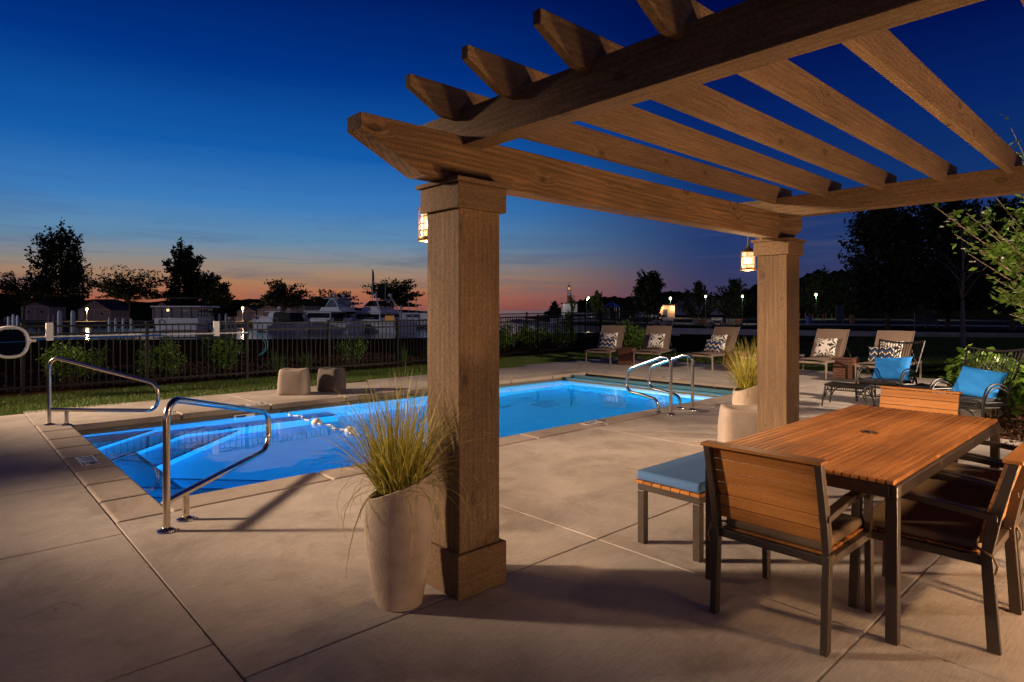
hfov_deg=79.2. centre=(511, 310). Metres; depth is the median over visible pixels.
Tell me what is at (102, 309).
shed
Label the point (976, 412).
deck
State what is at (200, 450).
pool water
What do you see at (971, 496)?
dining chair
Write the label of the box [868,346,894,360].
zigzag pillow
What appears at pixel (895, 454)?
dining table
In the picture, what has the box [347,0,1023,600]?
pergola
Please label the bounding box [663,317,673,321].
park bench
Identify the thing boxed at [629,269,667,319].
shade tree
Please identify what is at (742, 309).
street lamp
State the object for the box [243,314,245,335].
mooring pile
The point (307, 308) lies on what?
shed
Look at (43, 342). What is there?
mulch ground
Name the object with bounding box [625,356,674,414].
grab rail
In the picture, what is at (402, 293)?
spreading tree
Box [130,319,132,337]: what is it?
mooring pile
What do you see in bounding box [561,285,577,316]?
lighthouse
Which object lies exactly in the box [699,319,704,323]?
timber block
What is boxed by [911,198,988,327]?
shade tree
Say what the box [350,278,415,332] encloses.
pilothouse yacht
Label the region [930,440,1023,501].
dining chair
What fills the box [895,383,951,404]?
rattan ottoman
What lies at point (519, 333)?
leafy shrub
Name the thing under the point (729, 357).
side table
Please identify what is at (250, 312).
shed
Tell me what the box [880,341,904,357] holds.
palm pillow
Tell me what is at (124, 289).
spreading tree
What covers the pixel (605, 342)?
zigzag pillow
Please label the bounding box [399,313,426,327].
motor boat
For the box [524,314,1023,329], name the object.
park shore
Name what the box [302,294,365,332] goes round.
flybridge cruiser
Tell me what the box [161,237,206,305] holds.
shade tree
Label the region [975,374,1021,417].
broad leaved shrub
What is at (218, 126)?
sky
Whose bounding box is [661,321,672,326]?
boulder
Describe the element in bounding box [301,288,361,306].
spreading tree
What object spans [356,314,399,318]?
cabin window
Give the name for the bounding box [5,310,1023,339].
lake water
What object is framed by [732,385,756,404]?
tall planter
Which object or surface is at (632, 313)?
metal fence
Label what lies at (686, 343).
lawn
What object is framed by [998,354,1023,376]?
broad leaved shrub
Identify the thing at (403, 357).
grass tuft
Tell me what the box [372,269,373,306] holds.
flagpole
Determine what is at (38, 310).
shed
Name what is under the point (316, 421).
float rope
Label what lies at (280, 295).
spreading tree
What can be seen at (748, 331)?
park slope
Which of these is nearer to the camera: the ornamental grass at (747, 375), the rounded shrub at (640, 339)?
the ornamental grass at (747, 375)
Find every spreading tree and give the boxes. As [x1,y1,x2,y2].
[0,269,85,320]
[80,265,180,320]
[190,270,235,315]
[249,278,315,310]
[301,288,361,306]
[360,278,424,308]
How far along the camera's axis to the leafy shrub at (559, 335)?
25.11 m
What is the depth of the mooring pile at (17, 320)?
59.90 m
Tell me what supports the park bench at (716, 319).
on the park shore at (1018, 323)
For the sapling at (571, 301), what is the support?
on the mulch bed at (421, 344)
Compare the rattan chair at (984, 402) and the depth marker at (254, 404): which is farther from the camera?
the depth marker at (254, 404)
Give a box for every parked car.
[636,312,656,318]
[652,313,665,318]
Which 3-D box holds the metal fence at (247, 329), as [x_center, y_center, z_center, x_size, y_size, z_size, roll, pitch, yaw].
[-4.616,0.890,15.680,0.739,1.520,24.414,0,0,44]
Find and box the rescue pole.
[30,321,267,354]
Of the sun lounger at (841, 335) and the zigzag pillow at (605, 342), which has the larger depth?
the zigzag pillow at (605, 342)
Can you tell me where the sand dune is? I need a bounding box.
[675,293,737,314]
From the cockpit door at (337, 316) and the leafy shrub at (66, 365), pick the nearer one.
the leafy shrub at (66, 365)
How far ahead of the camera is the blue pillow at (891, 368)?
10.50 m
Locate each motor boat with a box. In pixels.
[252,306,308,332]
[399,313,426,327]
[550,313,594,325]
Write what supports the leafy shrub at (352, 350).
on the mulch bed at (421, 344)
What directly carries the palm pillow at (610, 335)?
on the sun lounger at (620, 329)
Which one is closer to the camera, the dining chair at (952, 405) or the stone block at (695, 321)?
the dining chair at (952, 405)
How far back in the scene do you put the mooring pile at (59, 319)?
49.86 m
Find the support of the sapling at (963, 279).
on the lawn at (686, 343)
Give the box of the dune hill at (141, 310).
[0,298,426,318]
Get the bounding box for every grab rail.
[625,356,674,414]
[647,354,696,410]
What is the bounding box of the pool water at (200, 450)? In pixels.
[82,380,713,503]
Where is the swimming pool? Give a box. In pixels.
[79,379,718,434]
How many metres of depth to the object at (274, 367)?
14.93 m
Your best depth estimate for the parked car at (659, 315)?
135.53 m
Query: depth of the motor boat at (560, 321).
104.72 m
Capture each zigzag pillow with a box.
[598,337,615,348]
[703,339,723,351]
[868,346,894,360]
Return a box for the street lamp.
[741,295,742,323]
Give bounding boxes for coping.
[35,371,732,523]
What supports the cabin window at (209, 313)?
in the trawler
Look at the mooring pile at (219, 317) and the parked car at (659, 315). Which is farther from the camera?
the parked car at (659, 315)
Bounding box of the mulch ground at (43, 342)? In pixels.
[29,333,679,347]
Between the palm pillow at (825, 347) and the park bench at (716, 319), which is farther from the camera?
the park bench at (716, 319)
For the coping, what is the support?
on the deck at (266, 587)
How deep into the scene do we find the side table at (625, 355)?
17.56 m
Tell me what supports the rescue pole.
attached to the metal fence at (247, 329)
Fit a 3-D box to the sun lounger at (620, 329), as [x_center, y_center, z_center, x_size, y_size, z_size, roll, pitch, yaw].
[2.856,1.004,18.270,0.750,1.091,1.903,0,0,28]
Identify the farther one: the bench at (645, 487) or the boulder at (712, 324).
the boulder at (712, 324)
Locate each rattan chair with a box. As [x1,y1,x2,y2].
[855,339,924,400]
[927,345,1023,425]
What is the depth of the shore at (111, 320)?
116.82 m
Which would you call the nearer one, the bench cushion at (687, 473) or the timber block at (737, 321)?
the bench cushion at (687, 473)
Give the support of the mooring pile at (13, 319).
in the lake water at (420, 331)
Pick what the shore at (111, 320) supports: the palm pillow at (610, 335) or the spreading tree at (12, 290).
the spreading tree at (12, 290)
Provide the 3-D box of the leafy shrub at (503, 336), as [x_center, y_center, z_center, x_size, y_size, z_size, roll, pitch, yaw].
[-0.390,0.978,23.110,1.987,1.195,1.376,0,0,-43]
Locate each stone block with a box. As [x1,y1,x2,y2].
[693,319,698,323]
[726,319,734,323]
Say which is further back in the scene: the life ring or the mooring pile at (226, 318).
the mooring pile at (226, 318)
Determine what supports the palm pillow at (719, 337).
on the sun lounger at (732, 332)
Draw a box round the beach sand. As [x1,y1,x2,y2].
[615,322,1023,326]
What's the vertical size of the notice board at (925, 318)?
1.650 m
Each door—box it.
[79,311,82,319]
[334,313,342,320]
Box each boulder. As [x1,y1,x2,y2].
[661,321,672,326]
[704,321,717,327]
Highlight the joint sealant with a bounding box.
[26,375,986,681]
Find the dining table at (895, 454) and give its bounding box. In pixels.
[705,404,999,645]
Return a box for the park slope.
[511,319,1023,337]
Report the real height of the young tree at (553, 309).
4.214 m
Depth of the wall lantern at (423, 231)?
3.72 m
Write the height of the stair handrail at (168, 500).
0.925 m
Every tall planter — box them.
[364,470,434,611]
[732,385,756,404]
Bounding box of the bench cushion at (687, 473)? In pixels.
[637,451,733,492]
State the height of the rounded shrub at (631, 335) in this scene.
1.387 m
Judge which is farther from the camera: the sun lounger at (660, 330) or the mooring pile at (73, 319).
the mooring pile at (73, 319)
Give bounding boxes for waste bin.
[806,315,811,323]
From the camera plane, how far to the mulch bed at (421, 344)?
21.86 m
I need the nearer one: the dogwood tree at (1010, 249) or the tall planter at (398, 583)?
the tall planter at (398, 583)
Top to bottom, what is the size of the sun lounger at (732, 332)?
1.091 m
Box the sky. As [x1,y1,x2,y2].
[0,0,1023,309]
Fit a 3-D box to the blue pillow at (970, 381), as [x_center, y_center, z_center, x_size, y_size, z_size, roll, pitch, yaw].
[6.415,1.004,8.511,0.181,0.460,0.600,35,-8,-21]
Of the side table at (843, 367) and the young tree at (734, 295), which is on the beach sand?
the young tree at (734, 295)
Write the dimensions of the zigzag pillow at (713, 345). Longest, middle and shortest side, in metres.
0.520 x 0.360 x 0.130 m
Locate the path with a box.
[0,321,252,321]
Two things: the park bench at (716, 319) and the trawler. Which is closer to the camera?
the trawler
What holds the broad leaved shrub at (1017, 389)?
on the mulch bed at (1002, 420)
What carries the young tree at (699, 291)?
on the park shore at (1018, 323)
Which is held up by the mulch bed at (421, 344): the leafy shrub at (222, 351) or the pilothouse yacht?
the leafy shrub at (222, 351)
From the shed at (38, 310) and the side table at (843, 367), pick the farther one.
the shed at (38, 310)
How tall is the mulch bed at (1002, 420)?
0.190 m
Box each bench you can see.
[635,479,792,562]
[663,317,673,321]
[711,318,722,322]
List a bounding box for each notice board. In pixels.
[836,305,843,324]
[914,313,937,327]
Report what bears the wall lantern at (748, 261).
attached to the pergola
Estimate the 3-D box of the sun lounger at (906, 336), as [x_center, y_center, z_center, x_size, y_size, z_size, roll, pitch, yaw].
[8.240,1.004,13.521,1.903,1.091,0.750,0,0,-42]
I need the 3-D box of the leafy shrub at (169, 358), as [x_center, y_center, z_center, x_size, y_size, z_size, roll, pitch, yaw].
[-7.681,1.041,13.519,0.996,1.067,0.902,0,0,-7]
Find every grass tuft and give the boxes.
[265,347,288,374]
[294,347,316,371]
[391,346,412,364]
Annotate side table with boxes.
[617,347,636,364]
[725,351,747,369]
[832,357,859,378]
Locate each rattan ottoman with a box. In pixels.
[821,381,874,405]
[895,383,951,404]
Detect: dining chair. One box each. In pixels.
[700,440,873,656]
[848,442,1023,655]
[879,385,961,462]
[900,454,1023,610]
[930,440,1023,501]
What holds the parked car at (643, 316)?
on the park road
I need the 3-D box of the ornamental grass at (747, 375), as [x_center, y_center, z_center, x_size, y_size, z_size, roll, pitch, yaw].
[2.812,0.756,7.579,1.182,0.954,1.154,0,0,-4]
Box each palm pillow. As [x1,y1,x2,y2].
[602,332,617,346]
[646,333,665,348]
[711,334,727,350]
[813,338,837,356]
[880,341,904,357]
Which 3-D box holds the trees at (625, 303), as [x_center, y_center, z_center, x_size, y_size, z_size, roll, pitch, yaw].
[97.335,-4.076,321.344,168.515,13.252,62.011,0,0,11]
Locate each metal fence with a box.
[0,313,601,395]
[499,310,647,341]
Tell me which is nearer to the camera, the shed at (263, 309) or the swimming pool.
the swimming pool
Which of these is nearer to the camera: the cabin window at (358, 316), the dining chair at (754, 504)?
the dining chair at (754, 504)
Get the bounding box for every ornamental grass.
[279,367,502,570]
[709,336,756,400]
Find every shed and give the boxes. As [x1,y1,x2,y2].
[19,301,67,319]
[76,299,128,319]
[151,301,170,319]
[236,306,257,319]
[256,305,284,318]
[285,299,319,315]
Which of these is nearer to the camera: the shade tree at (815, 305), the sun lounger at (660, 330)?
the sun lounger at (660, 330)
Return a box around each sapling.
[565,292,575,347]
[915,200,1005,346]
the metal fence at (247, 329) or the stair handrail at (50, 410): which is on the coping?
the stair handrail at (50, 410)
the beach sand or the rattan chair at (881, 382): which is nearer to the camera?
the rattan chair at (881, 382)
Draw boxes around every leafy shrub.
[34,339,110,388]
[135,333,189,381]
[197,327,244,377]
[334,333,368,366]
[501,320,522,351]
[515,322,554,349]
[546,320,577,347]
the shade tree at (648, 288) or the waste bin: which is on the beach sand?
the waste bin
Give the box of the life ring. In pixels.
[0,326,35,359]
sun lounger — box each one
[585,325,630,364]
[633,326,675,366]
[687,327,748,370]
[740,354,803,369]
[799,329,857,379]
[855,330,921,378]
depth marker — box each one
[75,455,100,465]
[241,402,267,405]
[580,420,608,424]
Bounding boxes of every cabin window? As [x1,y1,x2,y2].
[207,311,213,316]
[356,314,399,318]
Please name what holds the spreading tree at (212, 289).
on the shore at (111, 320)
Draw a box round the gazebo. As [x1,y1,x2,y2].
[604,302,619,317]
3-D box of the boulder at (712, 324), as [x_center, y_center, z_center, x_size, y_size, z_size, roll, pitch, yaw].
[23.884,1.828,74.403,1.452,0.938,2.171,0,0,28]
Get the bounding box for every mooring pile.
[7,316,9,329]
[12,314,14,329]
[16,315,18,329]
[57,311,61,339]
[71,311,75,339]
[108,318,110,334]
[114,318,116,337]
[122,318,124,337]
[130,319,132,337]
[218,313,220,336]
[225,313,227,336]
[233,320,235,335]
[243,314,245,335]
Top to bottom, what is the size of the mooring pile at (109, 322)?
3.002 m
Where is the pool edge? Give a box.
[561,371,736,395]
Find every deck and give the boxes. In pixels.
[0,357,1023,681]
[935,404,986,417]
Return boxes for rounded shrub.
[617,316,645,350]
[625,325,648,354]
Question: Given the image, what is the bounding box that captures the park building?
[658,304,674,317]
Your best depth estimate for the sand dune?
251.21 m
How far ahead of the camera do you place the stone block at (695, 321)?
83.75 m
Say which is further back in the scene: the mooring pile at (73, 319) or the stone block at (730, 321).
the stone block at (730, 321)
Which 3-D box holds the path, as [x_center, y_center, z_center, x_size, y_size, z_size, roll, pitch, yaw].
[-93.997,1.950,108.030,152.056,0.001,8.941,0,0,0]
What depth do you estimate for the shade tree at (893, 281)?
59.97 m
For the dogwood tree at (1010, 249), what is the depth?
7.60 m
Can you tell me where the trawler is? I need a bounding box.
[150,297,219,337]
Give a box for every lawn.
[0,350,616,415]
[636,334,1023,378]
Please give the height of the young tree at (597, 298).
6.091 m
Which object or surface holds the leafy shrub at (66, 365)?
on the mulch bed at (421, 344)
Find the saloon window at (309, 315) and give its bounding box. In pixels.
[307,313,345,317]
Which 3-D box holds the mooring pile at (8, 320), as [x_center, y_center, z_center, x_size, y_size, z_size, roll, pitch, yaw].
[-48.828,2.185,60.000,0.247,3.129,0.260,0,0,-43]
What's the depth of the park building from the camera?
144.00 m
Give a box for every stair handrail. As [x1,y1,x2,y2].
[44,357,159,425]
[156,397,270,533]
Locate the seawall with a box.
[0,322,253,326]
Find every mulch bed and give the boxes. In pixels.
[0,337,634,397]
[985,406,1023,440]
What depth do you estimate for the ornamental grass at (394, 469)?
3.19 m
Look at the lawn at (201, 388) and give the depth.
11.72 m
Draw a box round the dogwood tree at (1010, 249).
[933,114,1023,323]
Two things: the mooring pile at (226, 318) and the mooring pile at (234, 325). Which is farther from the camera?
the mooring pile at (234, 325)
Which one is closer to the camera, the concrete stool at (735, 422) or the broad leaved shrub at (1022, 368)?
the concrete stool at (735, 422)
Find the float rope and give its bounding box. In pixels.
[282,411,401,446]
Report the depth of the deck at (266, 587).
3.40 m
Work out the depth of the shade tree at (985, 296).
59.38 m
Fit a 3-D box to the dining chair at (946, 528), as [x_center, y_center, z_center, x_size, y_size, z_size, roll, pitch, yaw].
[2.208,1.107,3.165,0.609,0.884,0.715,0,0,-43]
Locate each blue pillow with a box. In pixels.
[872,357,911,380]
[951,365,1008,397]
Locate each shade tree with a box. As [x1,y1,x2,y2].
[22,216,96,310]
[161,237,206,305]
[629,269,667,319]
[799,265,843,317]
[834,204,953,330]
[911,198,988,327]
[951,194,1023,331]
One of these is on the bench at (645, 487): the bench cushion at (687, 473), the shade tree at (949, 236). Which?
the bench cushion at (687, 473)
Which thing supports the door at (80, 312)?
in the shed at (102, 309)
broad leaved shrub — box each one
[934,344,1023,406]
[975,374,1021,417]
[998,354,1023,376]
[1000,375,1023,415]
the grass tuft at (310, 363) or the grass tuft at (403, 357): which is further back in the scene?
the grass tuft at (403, 357)
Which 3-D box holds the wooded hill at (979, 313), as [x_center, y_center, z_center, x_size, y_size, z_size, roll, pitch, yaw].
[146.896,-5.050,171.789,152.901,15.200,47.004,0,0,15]
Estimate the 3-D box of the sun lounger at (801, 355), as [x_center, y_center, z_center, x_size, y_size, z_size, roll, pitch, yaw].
[6.601,1.004,15.659,1.903,1.091,0.750,0,0,-41]
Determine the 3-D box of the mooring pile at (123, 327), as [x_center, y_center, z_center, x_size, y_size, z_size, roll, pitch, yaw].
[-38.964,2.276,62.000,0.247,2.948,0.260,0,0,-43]
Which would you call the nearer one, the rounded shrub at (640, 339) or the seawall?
the rounded shrub at (640, 339)
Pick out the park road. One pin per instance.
(823, 319)
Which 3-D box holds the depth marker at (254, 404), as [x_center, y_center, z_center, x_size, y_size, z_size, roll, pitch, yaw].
[-4.247,1.541,10.105,0.469,0.008,0.156,0,0,-43]
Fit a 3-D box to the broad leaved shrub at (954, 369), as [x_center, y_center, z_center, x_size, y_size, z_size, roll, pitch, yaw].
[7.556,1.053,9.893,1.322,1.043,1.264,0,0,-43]
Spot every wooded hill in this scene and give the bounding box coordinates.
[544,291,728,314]
[750,269,1023,317]
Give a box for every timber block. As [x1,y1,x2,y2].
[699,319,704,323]
[735,319,741,323]
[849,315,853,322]
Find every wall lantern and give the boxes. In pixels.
[418,207,426,241]
[740,236,760,270]
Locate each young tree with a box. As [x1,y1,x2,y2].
[548,301,559,318]
[587,290,610,319]
[674,280,718,318]
[706,278,756,318]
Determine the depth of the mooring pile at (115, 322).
61.89 m
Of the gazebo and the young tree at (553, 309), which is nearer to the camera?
the young tree at (553, 309)
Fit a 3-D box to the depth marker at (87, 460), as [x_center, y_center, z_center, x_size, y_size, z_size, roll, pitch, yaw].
[-4.355,1.541,6.352,0.156,0.008,0.469,0,0,-43]
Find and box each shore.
[0,319,252,320]
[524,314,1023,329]
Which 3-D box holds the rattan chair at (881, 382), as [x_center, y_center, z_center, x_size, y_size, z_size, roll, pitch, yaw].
[6.435,1.032,10.536,0.987,1.040,0.738,0,0,-37]
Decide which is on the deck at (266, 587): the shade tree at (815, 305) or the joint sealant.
the joint sealant
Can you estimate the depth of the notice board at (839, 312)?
81.96 m
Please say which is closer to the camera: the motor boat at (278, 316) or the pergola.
the pergola
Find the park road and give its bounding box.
[602,318,1020,320]
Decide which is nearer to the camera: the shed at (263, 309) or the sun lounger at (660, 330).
the sun lounger at (660, 330)
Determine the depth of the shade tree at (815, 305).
148.98 m
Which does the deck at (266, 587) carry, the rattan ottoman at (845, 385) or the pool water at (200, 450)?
the rattan ottoman at (845, 385)
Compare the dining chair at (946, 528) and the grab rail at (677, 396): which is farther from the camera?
the grab rail at (677, 396)
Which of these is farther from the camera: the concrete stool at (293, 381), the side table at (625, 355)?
the side table at (625, 355)
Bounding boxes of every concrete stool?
[277,368,310,395]
[317,367,345,391]
[717,404,756,442]

